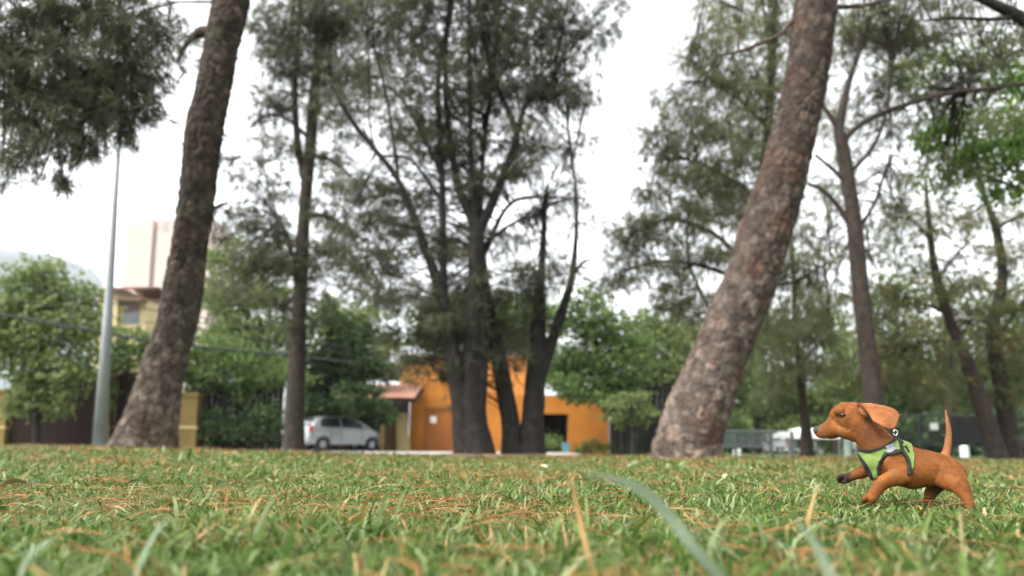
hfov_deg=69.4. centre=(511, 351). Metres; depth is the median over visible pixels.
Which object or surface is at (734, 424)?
hedge
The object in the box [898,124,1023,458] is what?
pine tree
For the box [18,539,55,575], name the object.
grass blade
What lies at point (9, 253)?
hills
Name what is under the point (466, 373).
casuarina tree
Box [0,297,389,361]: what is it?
overhead cable
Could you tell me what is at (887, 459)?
dog
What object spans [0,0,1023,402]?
sky
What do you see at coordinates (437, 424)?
door
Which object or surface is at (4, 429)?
gate pillar
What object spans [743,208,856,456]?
casuarina tree
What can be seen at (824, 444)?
hedge
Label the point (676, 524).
grass blade
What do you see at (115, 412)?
gate pillar
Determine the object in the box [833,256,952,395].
broadleaf tree
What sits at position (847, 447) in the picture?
metal post
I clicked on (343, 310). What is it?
broadleaf tree
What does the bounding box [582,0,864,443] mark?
pine tree
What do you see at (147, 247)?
tower block
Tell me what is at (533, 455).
soil patch
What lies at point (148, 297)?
yellow house
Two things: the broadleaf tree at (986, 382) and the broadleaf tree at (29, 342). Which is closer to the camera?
the broadleaf tree at (29, 342)
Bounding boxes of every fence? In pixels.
[616,382,671,454]
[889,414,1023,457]
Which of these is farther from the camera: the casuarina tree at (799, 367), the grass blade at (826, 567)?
the casuarina tree at (799, 367)
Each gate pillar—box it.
[0,389,10,444]
[107,366,123,441]
[178,393,204,447]
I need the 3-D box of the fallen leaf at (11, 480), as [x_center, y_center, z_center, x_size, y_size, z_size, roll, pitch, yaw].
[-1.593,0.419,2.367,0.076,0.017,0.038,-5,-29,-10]
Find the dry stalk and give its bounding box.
[568,469,595,574]
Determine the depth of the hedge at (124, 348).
27.66 m
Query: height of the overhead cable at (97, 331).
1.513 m
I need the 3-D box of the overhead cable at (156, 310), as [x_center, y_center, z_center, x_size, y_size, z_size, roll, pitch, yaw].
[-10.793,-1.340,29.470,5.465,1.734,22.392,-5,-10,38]
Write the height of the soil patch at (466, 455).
0.090 m
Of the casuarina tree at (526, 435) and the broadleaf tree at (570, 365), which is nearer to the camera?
the casuarina tree at (526, 435)
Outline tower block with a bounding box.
[122,218,236,417]
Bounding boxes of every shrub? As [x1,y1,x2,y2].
[94,354,123,439]
[545,428,564,452]
[569,438,616,454]
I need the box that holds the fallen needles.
[0,443,1023,575]
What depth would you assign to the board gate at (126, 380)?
27.22 m
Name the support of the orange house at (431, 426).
on the lawn at (344, 566)
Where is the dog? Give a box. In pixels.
[813,402,973,509]
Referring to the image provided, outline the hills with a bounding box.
[0,240,855,451]
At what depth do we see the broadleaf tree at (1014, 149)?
17.66 m
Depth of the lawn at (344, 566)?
1.54 m
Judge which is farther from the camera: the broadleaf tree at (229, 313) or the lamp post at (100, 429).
the broadleaf tree at (229, 313)
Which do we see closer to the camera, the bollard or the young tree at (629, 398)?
the bollard
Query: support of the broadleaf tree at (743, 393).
on the lawn at (344, 566)
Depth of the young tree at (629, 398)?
28.82 m
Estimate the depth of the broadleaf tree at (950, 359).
43.23 m
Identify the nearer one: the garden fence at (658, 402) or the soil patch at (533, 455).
the soil patch at (533, 455)
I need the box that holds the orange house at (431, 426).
[309,355,610,453]
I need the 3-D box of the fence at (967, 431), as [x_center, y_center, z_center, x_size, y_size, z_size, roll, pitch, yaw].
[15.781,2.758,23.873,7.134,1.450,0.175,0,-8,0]
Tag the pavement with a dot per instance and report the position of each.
(427, 452)
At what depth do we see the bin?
30.60 m
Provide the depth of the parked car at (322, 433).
32.19 m
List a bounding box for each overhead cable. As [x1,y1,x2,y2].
[0,281,392,358]
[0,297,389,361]
[0,313,393,366]
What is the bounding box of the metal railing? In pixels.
[655,430,794,456]
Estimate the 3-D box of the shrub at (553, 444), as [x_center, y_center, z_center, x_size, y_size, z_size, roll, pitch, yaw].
[1.741,3.965,32.731,1.526,1.184,1.353,0,-8,0]
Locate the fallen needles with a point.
(516, 512)
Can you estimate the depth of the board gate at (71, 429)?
27.05 m
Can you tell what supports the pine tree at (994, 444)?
on the lawn at (344, 566)
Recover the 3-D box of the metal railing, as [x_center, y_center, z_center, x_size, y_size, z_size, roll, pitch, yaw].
[7.157,3.094,24.859,4.658,0.933,0.155,0,-8,0]
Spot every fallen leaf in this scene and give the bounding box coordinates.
[1,478,26,485]
[126,479,139,485]
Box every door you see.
[425,409,451,450]
[544,414,554,451]
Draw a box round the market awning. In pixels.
[773,428,840,454]
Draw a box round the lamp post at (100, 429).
[92,0,211,446]
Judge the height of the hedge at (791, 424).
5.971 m
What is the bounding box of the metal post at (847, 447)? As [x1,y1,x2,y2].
[843,439,851,456]
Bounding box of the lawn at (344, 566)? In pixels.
[0,447,1023,575]
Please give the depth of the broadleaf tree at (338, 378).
34.02 m
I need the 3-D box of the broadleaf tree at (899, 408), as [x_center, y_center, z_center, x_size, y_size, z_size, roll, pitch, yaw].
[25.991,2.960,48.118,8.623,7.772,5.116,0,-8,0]
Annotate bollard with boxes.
[959,446,969,457]
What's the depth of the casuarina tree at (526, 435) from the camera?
15.88 m
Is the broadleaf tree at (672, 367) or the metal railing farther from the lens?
the broadleaf tree at (672, 367)
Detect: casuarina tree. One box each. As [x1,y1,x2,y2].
[201,0,412,450]
[295,0,648,453]
[296,0,634,453]
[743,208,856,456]
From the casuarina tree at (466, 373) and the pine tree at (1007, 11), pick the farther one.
the casuarina tree at (466, 373)
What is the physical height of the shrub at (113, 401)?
3.626 m
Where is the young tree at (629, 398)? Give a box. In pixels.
[595,390,660,454]
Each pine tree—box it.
[0,0,223,208]
[105,0,255,448]
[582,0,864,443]
[649,0,900,458]
[786,0,1023,431]
[814,152,1023,458]
[883,0,1023,79]
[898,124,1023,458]
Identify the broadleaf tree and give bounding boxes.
[0,246,126,445]
[189,230,336,407]
[283,306,406,450]
[290,289,410,383]
[397,286,561,354]
[519,276,669,454]
[616,302,698,434]
[666,319,776,419]
[737,306,830,453]
[788,304,862,454]
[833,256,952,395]
[843,349,978,421]
[883,8,1023,226]
[901,273,1023,416]
[926,350,1004,419]
[966,297,1023,414]
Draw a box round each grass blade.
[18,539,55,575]
[134,516,169,575]
[584,474,725,575]
[793,516,835,575]
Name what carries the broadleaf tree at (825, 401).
on the lawn at (344, 566)
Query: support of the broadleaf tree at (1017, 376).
on the lawn at (344, 566)
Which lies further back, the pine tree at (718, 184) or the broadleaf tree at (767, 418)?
the broadleaf tree at (767, 418)
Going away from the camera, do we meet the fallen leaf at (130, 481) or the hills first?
the fallen leaf at (130, 481)
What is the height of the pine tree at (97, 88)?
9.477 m
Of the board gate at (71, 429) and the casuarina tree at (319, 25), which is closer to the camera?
the casuarina tree at (319, 25)
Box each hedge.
[92,325,188,386]
[182,321,323,450]
[187,398,283,450]
[642,410,777,453]
[732,392,856,453]
[798,416,858,453]
[852,401,1023,455]
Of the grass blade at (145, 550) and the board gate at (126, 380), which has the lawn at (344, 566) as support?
the grass blade at (145, 550)
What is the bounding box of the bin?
[561,443,569,452]
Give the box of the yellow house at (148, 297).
[92,287,161,425]
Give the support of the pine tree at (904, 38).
on the lawn at (344, 566)
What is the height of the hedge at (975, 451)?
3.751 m
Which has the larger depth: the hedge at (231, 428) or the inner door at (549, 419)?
the inner door at (549, 419)
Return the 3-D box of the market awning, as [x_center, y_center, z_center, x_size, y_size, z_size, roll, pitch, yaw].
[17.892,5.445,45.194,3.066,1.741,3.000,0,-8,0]
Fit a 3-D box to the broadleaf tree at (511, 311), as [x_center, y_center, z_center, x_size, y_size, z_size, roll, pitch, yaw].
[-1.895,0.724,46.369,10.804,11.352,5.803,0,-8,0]
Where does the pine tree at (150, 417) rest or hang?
on the lawn at (344, 566)
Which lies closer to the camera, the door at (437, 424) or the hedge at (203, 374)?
the hedge at (203, 374)
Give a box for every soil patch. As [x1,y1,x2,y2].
[427,453,515,456]
[506,454,568,456]
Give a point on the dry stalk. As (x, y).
(585, 543)
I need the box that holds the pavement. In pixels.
[261,450,582,454]
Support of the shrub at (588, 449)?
on the lawn at (344, 566)
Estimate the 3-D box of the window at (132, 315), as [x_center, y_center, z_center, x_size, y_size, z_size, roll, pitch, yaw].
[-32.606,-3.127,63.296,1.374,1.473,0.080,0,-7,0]
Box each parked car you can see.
[305,416,384,450]
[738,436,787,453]
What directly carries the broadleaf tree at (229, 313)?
on the lawn at (344, 566)
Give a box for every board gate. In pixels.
[8,376,96,445]
[115,373,137,428]
[201,382,284,449]
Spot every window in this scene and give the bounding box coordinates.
[122,308,139,323]
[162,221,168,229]
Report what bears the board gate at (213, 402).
on the pavement
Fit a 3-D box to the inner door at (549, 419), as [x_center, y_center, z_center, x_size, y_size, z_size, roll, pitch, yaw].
[1.934,4.148,37.945,0.569,2.100,0.079,0,-7,0]
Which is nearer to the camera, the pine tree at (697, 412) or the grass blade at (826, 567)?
the grass blade at (826, 567)
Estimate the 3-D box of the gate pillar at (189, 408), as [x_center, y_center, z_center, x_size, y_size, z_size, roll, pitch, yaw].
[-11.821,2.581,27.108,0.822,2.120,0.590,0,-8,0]

